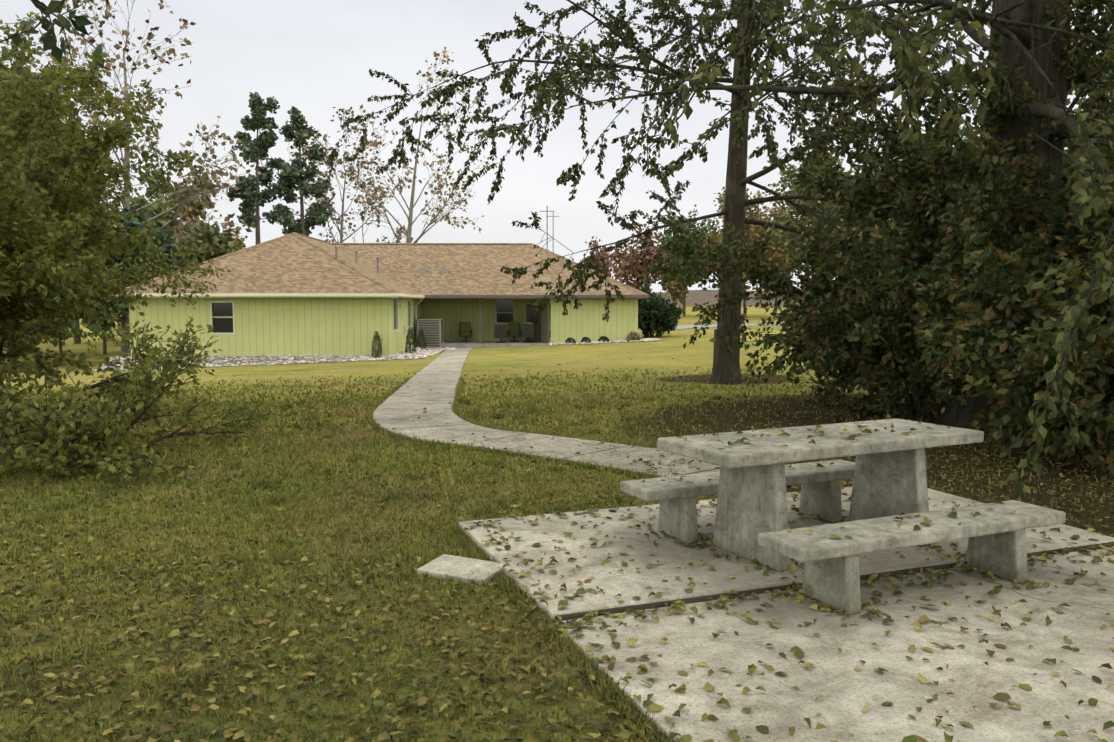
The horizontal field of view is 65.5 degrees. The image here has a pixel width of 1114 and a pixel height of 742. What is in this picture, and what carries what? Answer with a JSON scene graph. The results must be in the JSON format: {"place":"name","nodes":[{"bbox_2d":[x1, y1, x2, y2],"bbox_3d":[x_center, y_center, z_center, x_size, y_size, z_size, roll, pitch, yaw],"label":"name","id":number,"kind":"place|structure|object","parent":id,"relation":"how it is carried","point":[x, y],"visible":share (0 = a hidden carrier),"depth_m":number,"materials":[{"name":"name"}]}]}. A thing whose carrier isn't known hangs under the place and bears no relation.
{"place":"outdoors","nodes":[
{"label":"outdoors","id":0,"kind":"place"},
{"bbox_2d":[0,0,110,67],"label":"leafy branch","id":1,"kind":"object","parent":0,"point":[48,38],"visible":1,"depth_m":3.41,"materials":[{"name":"green plant"}]},
{"bbox_2d":[372,347,719,477],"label":"garden path","id":2,"kind":"structure","parent":0,"point":[434,398],"depth_m":11.12,"materials":[{"name":"concrete"}]},
{"bbox_2d":[385,348,712,475],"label":"path joints","id":3,"kind":"object","parent":2,"relation":"on","point":[514,435],"visible":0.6,"depth_m":10.95,"materials":[{"name":"grey concrete"}]},
{"bbox_2d":[0,0,1111,291],"label":"sky","id":4,"kind":"structure","parent":0,"point":[315,57],"materials":[{"name":"white"}]},
{"bbox_2d":[0,307,1113,741],"bbox_3d":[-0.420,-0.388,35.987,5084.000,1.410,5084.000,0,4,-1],"label":"ground","id":5,"kind":"structure","parent":0,"point":[668,353],"depth_m":6.67,"materials":[{"name":"green plant"}]},
{"bbox_2d":[4,63,74,168],"bbox_3d":[-37.697,-12.174,58.393,11.739,21.886,14.690,0,4,-1],"label":"tree","id":6,"kind":"object","parent":5,"relation":"on","point":[40,123],"depth_m":59.79,"materials":[{"name":"green plant"}]},
{"bbox_2d":[0,115,90,399],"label":"shrub wood","id":7,"kind":"object","parent":5,"relation":"on","point":[18,224],"visible":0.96,"depth_m":10.18,"materials":[{"name":"green plant"}]},
{"bbox_2d":[0,40,129,363],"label":"tree","id":8,"kind":"object","parent":5,"relation":"on","point":[3,54],"visible":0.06,"depth_m":41.94,"materials":[{"name":"green plant"}]},
{"bbox_2d":[3,236,128,365],"bbox_3d":[-24.760,-3.940,42.825,6.824,7.850,6.670,0,4,-1],"label":"tree","id":9,"kind":"object","parent":5,"relation":"on","point":[96,328],"visible":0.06,"depth_m":43.32,"materials":[{"name":"green plant"}]},
{"bbox_2d":[30,108,116,343],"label":"tree","id":10,"kind":"object","parent":5,"relation":"on","point":[78,338],"depth_m":67.91,"materials":[{"name":"green plant"}]},
{"bbox_2d":[0,309,214,470],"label":"bush","id":11,"kind":"object","parent":5,"relation":"on","point":[16,436],"visible":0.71,"depth_m":9.60,"materials":[{"name":"green plant"}]},
{"bbox_2d":[0,19,218,386],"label":"tree","id":12,"kind":"object","parent":5,"relation":"on","point":[77,195],"visible":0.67,"depth_m":12.15,"materials":[{"name":"green plant"}]},
{"bbox_2d":[81,207,144,354],"bbox_3d":[-27.665,-5.479,52.737,6.491,9.402,6.824,0,4,-1],"label":"tree","id":13,"kind":"object","parent":5,"relation":"on","point":[105,342],"depth_m":52.95,"materials":[{"name":"green plant"}]},
{"bbox_2d":[0,8,230,394],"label":"tree","id":14,"kind":"object","parent":5,"relation":"on","point":[123,295],"visible":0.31,"depth_m":14.22,"materials":[{"name":"green plant"}]},
{"bbox_2d":[0,316,280,491],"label":"bush","id":15,"kind":"object","parent":5,"relation":"on","point":[110,460],"visible":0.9,"depth_m":8.71,"materials":[{"name":"green plant"}]},
{"bbox_2d":[96,197,197,312],"bbox_3d":[-23.548,-5.235,49.544,6.751,9.331,6.175,3,6,37],"label":"tree","id":16,"kind":"object","parent":5,"relation":"on","point":[138,220],"visible":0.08,"depth_m":48.35,"materials":[{"name":"green plant"}]},
{"bbox_2d":[116,165,216,260],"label":"tree","id":17,"kind":"object","parent":5,"relation":"on","point":[157,208],"visible":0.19,"depth_m":65.28,"materials":[{"name":"green plant"}]},
{"bbox_2d":[25,0,311,352],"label":"tree","id":18,"kind":"object","parent":5,"relation":"on","point":[208,189],"visible":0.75,"depth_m":53.86,"materials":[{"name":"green plant"}]},
{"bbox_2d":[154,175,217,228],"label":"tree","id":19,"kind":"object","parent":5,"relation":"on","point":[193,214],"visible":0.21,"depth_m":77.50,"materials":[{"name":"green plant"}]},
{"bbox_2d":[172,213,244,266],"bbox_3d":[-24.896,-6.167,60.709,6.542,9.548,5.872,0,4,-1],"label":"tree","id":20,"kind":"object","parent":5,"relation":"on","point":[230,246],"visible":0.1,"depth_m":59.58,"materials":[{"name":"green plant"}]},
{"bbox_2d":[232,233,247,248],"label":"tree","id":21,"kind":"object","parent":5,"relation":"on","point":[241,240],"visible":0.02,"depth_m":88.51,"materials":[{"name":"plant"}]},
{"bbox_2d":[226,92,286,244],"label":"tree","id":22,"kind":"object","parent":5,"relation":"on","point":[251,196],"visible":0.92,"depth_m":73.92,"materials":[{"name":"green plant"}]},
{"bbox_2d":[272,105,335,235],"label":"tree","id":23,"kind":"object","parent":5,"relation":"on","point":[317,213],"visible":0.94,"depth_m":75.82,"materials":[{"name":"green plant"}]},
{"bbox_2d":[259,107,421,242],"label":"tree","id":24,"kind":"object","parent":5,"relation":"on","point":[328,200],"visible":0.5,"depth_m":79.52,"materials":[{"name":"brown plant"}]},
{"bbox_2d":[319,182,412,242],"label":"tree","id":25,"kind":"object","parent":5,"relation":"on","point":[360,214],"visible":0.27,"depth_m":87.89,"materials":[{"name":"brown plant"}]},
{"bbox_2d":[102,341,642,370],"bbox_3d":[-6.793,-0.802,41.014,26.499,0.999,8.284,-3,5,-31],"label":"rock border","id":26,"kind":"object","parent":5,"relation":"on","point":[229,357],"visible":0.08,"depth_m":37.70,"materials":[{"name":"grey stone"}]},
{"bbox_2d":[371,331,383,357],"bbox_3d":[-7.815,-1.093,37.688,0.557,1.317,0.633,0,4,-1],"label":"column shrub","id":27,"kind":"object","parent":26,"relation":"on","point":[378,339],"visible":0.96,"depth_m":37.61,"materials":[{"name":"green plant"}]},
{"bbox_2d":[405,327,417,353],"bbox_3d":[-6.845,-1.389,40.401,0.590,1.426,0.622,2,5,28],"label":"column shrub","id":28,"kind":"object","parent":26,"relation":"on","point":[409,333],"visible":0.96,"depth_m":40.37,"materials":[{"name":"green plant"}]},
{"bbox_2d":[415,329,426,349],"bbox_3d":[-6.827,-1.527,43.533,0.598,1.216,0.608,0,4,-1],"label":"column shrub","id":29,"kind":"object","parent":26,"relation":"on","point":[421,332],"visible":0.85,"depth_m":43.45,"materials":[{"name":"green plant"}]},
{"bbox_2d":[565,337,575,343],"bbox_3d":[0.710,-1.562,45.233,0.592,0.422,0.600,0,4,-1],"label":"shrub","id":30,"kind":"object","parent":26,"relation":"on","point":[569,340],"visible":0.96,"depth_m":45.14,"materials":[{"name":"green plant"}]},
{"bbox_2d":[580,337,590,342],"bbox_3d":[1.509,-1.597,45.245,0.587,0.423,0.590,0,4,-1],"label":"shrub","id":31,"kind":"object","parent":26,"relation":"on","point":[584,339],"visible":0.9,"depth_m":45.12,"materials":[{"name":"green plant"}]},
{"bbox_2d":[598,336,608,341],"bbox_3d":[2.426,-1.636,45.254,0.635,0.427,0.608,4,6,39],"label":"shrub","id":32,"kind":"object","parent":26,"relation":"on","point":[603,339],"visible":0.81,"depth_m":45.15,"materials":[{"name":"green plant"}]},
{"bbox_2d":[626,331,641,340],"bbox_3d":[4.003,-1.799,45.076,0.884,0.655,0.902,0,4,-1],"label":"shrub","id":33,"kind":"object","parent":26,"relation":"on","point":[631,335],"visible":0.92,"depth_m":44.86,"materials":[{"name":"beige plant"}]},
{"bbox_2d":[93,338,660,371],"bbox_3d":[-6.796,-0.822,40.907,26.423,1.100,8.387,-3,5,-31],"label":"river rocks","id":34,"kind":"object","parent":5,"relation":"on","point":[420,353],"visible":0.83,"depth_m":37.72,"materials":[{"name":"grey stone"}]},
{"bbox_2d":[111,293,648,355],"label":"house","id":35,"kind":"structure","parent":5,"relation":"on","point":[291,324],"depth_m":38.18,"materials":[{"name":"wood"}]},
{"bbox_2d":[125,232,648,294],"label":"house roof","id":36,"kind":"structure","parent":35,"relation":"attached to","point":[294,262],"depth_m":45.65,"materials":[{"name":"brown"}]},
{"bbox_2d":[335,247,449,273],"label":"roof vents","id":37,"kind":"object","parent":36,"relation":"on","point":[424,270],"visible":0.75,"depth_m":44.77,"materials":[{"name":"grey metal"}]},
{"bbox_2d":[459,322,472,341],"bbox_3d":[-5.089,-2.185,48.204,0.720,1.100,0.809,-1,4,-11],"label":"chair","id":38,"kind":"object","parent":35,"relation":"on","point":[465,330],"visible":1,"depth_m":48.34,"materials":[{"name":"green fabric"}]},
{"bbox_2d":[494,322,507,342],"bbox_3d":[-3.019,-2.074,46.770,0.720,1.100,0.809,0,4,-1],"label":"chair","id":39,"kind":"object","parent":35,"relation":"on","point":[500,331],"visible":1,"depth_m":46.45,"materials":[{"name":"grey fabric"}]},
{"bbox_2d":[507,322,520,341],"bbox_3d":[-2.384,-2.188,48.243,0.720,1.100,0.809,0,4,-1],"label":"chair","id":40,"kind":"object","parent":35,"relation":"on","point":[514,330],"visible":1,"depth_m":48.39,"materials":[{"name":"green fabric"}]},
{"bbox_2d":[522,322,535,342],"bbox_3d":[-1.523,-2.076,46.791,0.720,1.100,0.809,0,4,4],"label":"chair","id":41,"kind":"object","parent":35,"relation":"on","point":[528,332],"visible":1,"depth_m":46.47,"materials":[{"name":"grey fabric"}]},
{"bbox_2d":[316,47,502,242],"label":"tree","id":42,"kind":"object","parent":5,"relation":"on","point":[408,231],"visible":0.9,"depth_m":82.55,"materials":[{"name":"beige plant"}]},
{"bbox_2d":[417,318,442,347],"bbox_3d":[-6.675,-1.938,45.718,1.376,1.679,1.376,0,4,-1],"label":"ac unit","id":43,"kind":"object","parent":5,"relation":"on","point":[432,328],"visible":0.75,"depth_m":45.12,"materials":[{"name":"silver metal"}]},
{"bbox_2d":[417,554,502,585],"bbox_3d":[-0.587,1.254,5.382,0.480,0.105,0.304,2,5,27],"label":"paver block","id":44,"kind":"object","parent":5,"relation":"on","point":[470,566],"depth_m":5.34,"materials":[{"name":"concrete"}]},
{"bbox_2d":[540,206,558,251],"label":"utility poles","id":45,"kind":"object","parent":5,"relation":"on","point":[547,211],"visible":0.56,"depth_m":104.01,"materials":[{"name":"grey wood"}]},
{"bbox_2d":[0,358,1113,741],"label":"fallen leaves","id":46,"kind":"object","parent":5,"relation":"on","point":[66,678],"visible":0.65,"depth_m":4.45,"materials":[{"name":"brown plant"}]},
{"bbox_2d":[451,527,667,741],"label":"pad edge soil","id":47,"kind":"structure","parent":5,"relation":"on","point":[665,738],"depth_m":3.68,"materials":[{"name":"brown soil"}]},
{"bbox_2d":[579,236,623,281],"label":"tree","id":48,"kind":"object","parent":5,"relation":"on","point":[599,259],"visible":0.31,"depth_m":122.75,"materials":[{"name":"plant"}]},
{"bbox_2d":[606,224,667,289],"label":"tree","id":49,"kind":"object","parent":5,"relation":"on","point":[632,265],"visible":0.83,"depth_m":108.77,"materials":[{"name":"brown plant"}]},
{"bbox_2d":[632,279,685,337],"bbox_3d":[5.566,-3.584,49.908,3.758,3.404,4.100,0,4,-1],"label":"bush","id":50,"kind":"object","parent":5,"relation":"on","point":[659,314],"visible":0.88,"depth_m":48.70,"materials":[{"name":"green plant"}]},
{"bbox_2d":[658,260,695,304],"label":"tree","id":51,"kind":"object","parent":5,"relation":"on","point":[674,288],"visible":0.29,"depth_m":126.34,"materials":[{"name":"green plant"}]},
{"bbox_2d":[656,216,711,316],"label":"tree","id":52,"kind":"object","parent":5,"relation":"on","point":[689,251],"visible":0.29,"depth_m":116.75,"materials":[{"name":"plant"}]},
{"bbox_2d":[655,204,720,314],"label":"tree","id":53,"kind":"object","parent":5,"relation":"on","point":[689,224],"visible":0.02,"depth_m":136.72,"materials":[{"name":"plant"}]},
{"bbox_2d":[325,0,1097,384],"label":"tree","id":54,"kind":"object","parent":5,"relation":"on","point":[751,18],"visible":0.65,"depth_m":17.51,"materials":[{"name":"green plant"}]},
{"bbox_2d":[690,186,766,271],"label":"tree","id":55,"kind":"object","parent":5,"relation":"on","point":[713,229],"visible":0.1,"depth_m":133.63,"materials":[{"name":"green plant"}]},
{"bbox_2d":[702,187,795,317],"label":"tree","id":56,"kind":"object","parent":5,"relation":"on","point":[774,256],"visible":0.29,"depth_m":104.98,"materials":[{"name":"plant"}]},
{"bbox_2d":[745,192,809,315],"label":"tree","id":57,"kind":"object","parent":5,"relation":"on","point":[780,211],"visible":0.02,"depth_m":121.14,"materials":[{"name":"green plant"}]},
{"bbox_2d":[457,0,1113,498],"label":"tree","id":58,"kind":"object","parent":5,"relation":"on","point":[1029,40],"visible":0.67,"depth_m":8.52,"materials":[{"name":"green plant"}]},
{"bbox_2d":[459,487,1113,741],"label":"picnic pad","id":59,"kind":"object","parent":5,"relation":"on","point":[840,685],"visible":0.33,"depth_m":4.28,"materials":[{"name":"concrete"}]},
{"bbox_2d":[620,459,854,543],"bbox_3d":[1.411,0.934,6.256,2.000,0.390,0.377,-2,5,-25],"label":"bench","id":60,"kind":"object","parent":59,"relation":"on","point":[820,491],"visible":0.79,"depth_m":6.07,"materials":[{"name":"concrete"}]},
{"bbox_2d":[657,418,983,571],"bbox_3d":[1.769,0.792,5.752,2.147,0.750,0.751,-2,5,-26],"label":"picnic table","id":61,"kind":"object","parent":59,"relation":"on","point":[890,477],"visible":0.85,"depth_m":5.56,"materials":[{"name":"concrete"}]},
{"bbox_2d":[611,508,1113,611],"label":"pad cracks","id":62,"kind":"object","parent":59,"relation":"on","point":[948,568],"visible":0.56,"depth_m":5.05,"materials":[{"name":"grey concrete"}]},
{"bbox_2d":[758,500,1065,614],"bbox_3d":[2.087,1.062,5.001,2.000,0.390,0.377,-2,5,-24],"label":"bench","id":63,"kind":"object","parent":59,"relation":"on","point":[996,537],"visible":0.9,"depth_m":4.84,"materials":[{"name":"concrete"}]},
{"bbox_2d":[769,159,852,265],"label":"tree","id":64,"kind":"object","parent":5,"relation":"on","point":[816,222],"visible":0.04,"depth_m":113.35,"materials":[{"name":"green plant"}]},
{"bbox_2d":[764,144,860,279],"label":"tree","id":65,"kind":"object","parent":5,"relation":"on","point":[784,235],"visible":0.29,"depth_m":92.82,"materials":[{"name":"green plant"}]},
{"bbox_2d":[550,542,1113,624],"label":"expansion joint","id":66,"kind":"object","parent":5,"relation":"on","point":[714,597],"depth_m":4.92,"materials":[{"name":"brown"}]},
{"bbox_2d":[825,160,887,266],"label":"tree","id":67,"kind":"object","parent":5,"relation":"on","point":[845,209],"depth_m":107.17,"materials":[{"name":"green plant"}]},
{"bbox_2d":[643,31,1113,462],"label":"bush","id":68,"kind":"object","parent":5,"relation":"on","point":[859,320],"visible":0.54,"depth_m":11.50,"materials":[{"name":"green plant"}]},
{"bbox_2d":[887,117,960,221],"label":"tree","id":69,"kind":"object","parent":5,"relation":"on","point":[901,197],"visible":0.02,"depth_m":85.78,"materials":[{"name":"green plant"}]},
{"bbox_2d":[850,0,1113,408],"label":"shrub wood","id":70,"kind":"object","parent":5,"relation":"on","point":[1080,59],"visible":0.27,"depth_m":10.18,"materials":[{"name":"green plant"}]},
{"bbox_2d":[896,213,1113,478],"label":"bush","id":71,"kind":"object","parent":5,"relation":"on","point":[1009,381],"visible":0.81,"depth_m":8.79,"materials":[{"name":"green plant"}]},
{"bbox_2d":[1062,92,1090,212],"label":"tree","id":72,"kind":"object","parent":5,"relation":"on","point":[1068,101],"depth_m":66.88,"materials":[{"name":"green plant"}]},
{"bbox_2d":[1067,43,1113,162],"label":"tree","id":73,"kind":"object","parent":5,"relation":"on","point":[1110,70],"visible":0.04,"depth_m":48.93,"materials":[{"name":"green plant"}]},
{"bbox_2d":[669,323,780,329],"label":"road","id":74,"kind":"structure","parent":0,"point":[711,325],"depth_m":68.03,"materials":[{"name":"grey asphalt"}]},
{"bbox_2d":[647,290,829,306],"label":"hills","id":75,"kind":"structure","parent":0,"point":[699,297],"depth_m":716.22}
]}

